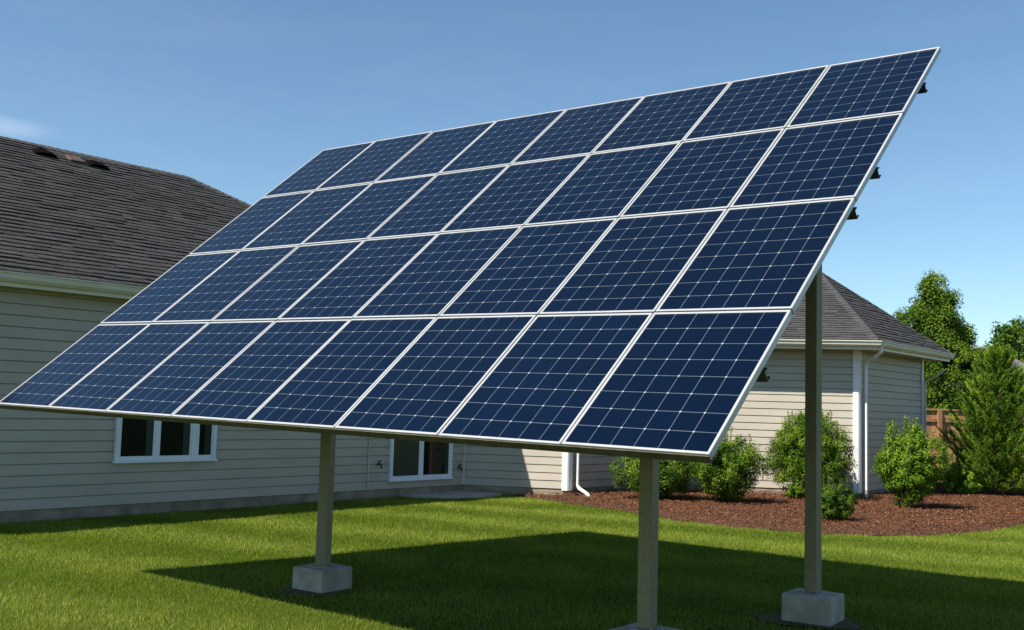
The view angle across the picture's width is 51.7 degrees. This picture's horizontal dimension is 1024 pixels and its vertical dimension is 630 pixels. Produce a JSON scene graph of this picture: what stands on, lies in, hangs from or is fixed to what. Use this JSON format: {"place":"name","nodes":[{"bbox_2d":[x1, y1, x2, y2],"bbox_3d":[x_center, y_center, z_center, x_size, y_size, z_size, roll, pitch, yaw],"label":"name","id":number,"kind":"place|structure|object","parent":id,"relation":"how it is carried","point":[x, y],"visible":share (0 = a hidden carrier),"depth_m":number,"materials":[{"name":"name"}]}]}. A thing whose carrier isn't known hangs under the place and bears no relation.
{"place":"outdoors","nodes":[
{"label":"outdoors","id":0,"kind":"place"},
{"bbox_2d":[0,481,1023,629],"bbox_3d":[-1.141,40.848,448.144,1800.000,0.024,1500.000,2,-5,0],"label":"ground","id":1,"kind":"structure","parent":0,"point":[404,610],"depth_m":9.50,"materials":[{"name":"green plant"}]},
{"bbox_2d":[275,584,352,595],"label":"soil","id":2,"kind":"structure","parent":1,"relation":"on","point":[293,591],"depth_m":9.11,"materials":[{"name":"brown soil"}]},
{"bbox_2d":[400,491,501,498],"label":"patio slab","id":3,"kind":"structure","parent":1,"relation":"on","point":[458,494],"depth_m":19.13,"materials":[{"name":"concrete"}]},
{"bbox_2d":[0,47,940,629],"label":"solar array","id":4,"kind":"object","parent":1,"relation":"on","point":[638,277],"visible":1,"depth_m":7.83,"materials":[{"name":"glass"}]},
{"bbox_2d":[0,136,955,523],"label":"house","id":5,"kind":"structure","parent":1,"relation":"on","point":[88,242],"depth_m":16.81,"materials":[{"name":"plastic"}]},
{"bbox_2d":[111,418,217,463],"bbox_3d":[-4.967,1.458,15.259,0.492,1.320,1.681,-2,-6,39],"label":"window","id":6,"kind":"structure","parent":5,"relation":"in","point":[136,440],"depth_m":15.16,"materials":[{"name":"glass"}]},
{"bbox_2d":[387,439,452,481],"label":"window","id":7,"kind":"structure","parent":5,"relation":"in","point":[409,460],"depth_m":19.20,"materials":[{"name":"glass"}]},
{"bbox_2d":[509,483,1023,536],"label":"mulch bed","id":8,"kind":"object","parent":1,"relation":"on","point":[848,530],"visible":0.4,"depth_m":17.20,"materials":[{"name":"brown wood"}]},
{"bbox_2d":[606,456,695,499],"bbox_3d":[2.559,2.769,19.267,1.690,1.299,1.644,2,-5,0],"label":"bush","id":9,"kind":"object","parent":8,"relation":"on","point":[671,473],"visible":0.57,"depth_m":18.83,"materials":[{"name":"green plant"}]},
{"bbox_2d":[685,426,770,501],"bbox_3d":[3.900,2.682,18.977,1.589,1.494,1.579,2,-5,0],"label":"bush","id":10,"kind":"object","parent":8,"relation":"on","point":[730,482],"visible":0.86,"depth_m":18.64,"materials":[{"name":"green plant"}]},
{"bbox_2d":[785,470,804,499],"bbox_3d":[5.350,3.229,19.898,0.388,0.644,0.380,-2,-6,33],"label":"bush","id":11,"kind":"object","parent":8,"relation":"on","point":[797,490],"visible":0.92,"depth_m":19.83,"materials":[{"name":"green plant"}]},
{"bbox_2d":[764,408,857,497],"bbox_3d":[5.767,2.658,20.533,1.757,1.917,1.773,2,-5,0],"label":"bush","id":12,"kind":"object","parent":8,"relation":"on","point":[788,449],"visible":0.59,"depth_m":20.23,"materials":[{"name":"green plant"}]},
{"bbox_2d":[822,469,858,520],"bbox_3d":[4.922,2.779,16.100,0.676,0.851,0.662,-3,-7,44],"label":"bush","id":13,"kind":"object","parent":8,"relation":"on","point":[836,504],"visible":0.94,"depth_m":15.94,"materials":[{"name":"green plant"}]},
{"bbox_2d":[870,415,953,508],"bbox_3d":[7.131,2.647,18.819,1.449,1.711,1.358,2,-5,0],"label":"bush","id":14,"kind":"object","parent":8,"relation":"on","point":[906,470],"visible":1,"depth_m":18.52,"materials":[{"name":"green plant"}]},
{"bbox_2d":[939,451,984,494],"bbox_3d":[9.667,3.404,22.658,0.899,1.016,1.041,2,-5,0],"label":"bush","id":15,"kind":"object","parent":8,"relation":"on","point":[960,481],"visible":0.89,"depth_m":22.48,"materials":[{"name":"green plant"}]},
{"bbox_2d":[935,342,1023,495],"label":"conifer tree","id":16,"kind":"object","parent":8,"relation":"on","point":[996,407],"visible":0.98,"depth_m":22.48,"materials":[{"name":"green plant"}]},
{"bbox_2d":[755,613,865,629],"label":"soil","id":17,"kind":"structure","parent":1,"relation":"on","point":[778,618],"depth_m":8.36,"materials":[{"name":"brown soil"}]},
{"bbox_2d":[892,269,1023,410],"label":"broadleaf tree","id":18,"kind":"object","parent":1,"relation":"on","point":[932,317],"visible":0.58,"depth_m":32.20,"materials":[{"name":"green plant"}]},
{"bbox_2d":[926,408,1023,481],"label":"fence","id":19,"kind":"object","parent":1,"relation":"on","point":[939,418],"visible":0.08,"depth_m":28.23,"materials":[{"name":"brown wood"}]},
{"bbox_2d":[985,315,1023,362],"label":"broadleaf tree","id":20,"kind":"object","parent":1,"relation":"on","point":[1012,335],"visible":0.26,"depth_m":49.56,"materials":[{"name":"green plant"}]},
{"bbox_2d":[0,0,1023,354],"label":"sky","id":21,"kind":"structure","parent":0,"point":[233,97],"materials":[{"name":"blue"}]},
{"bbox_2d":[953,346,1023,405],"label":"neighbour house","id":22,"kind":"structure","parent":0,"point":[1020,363],"depth_m":40.91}
]}

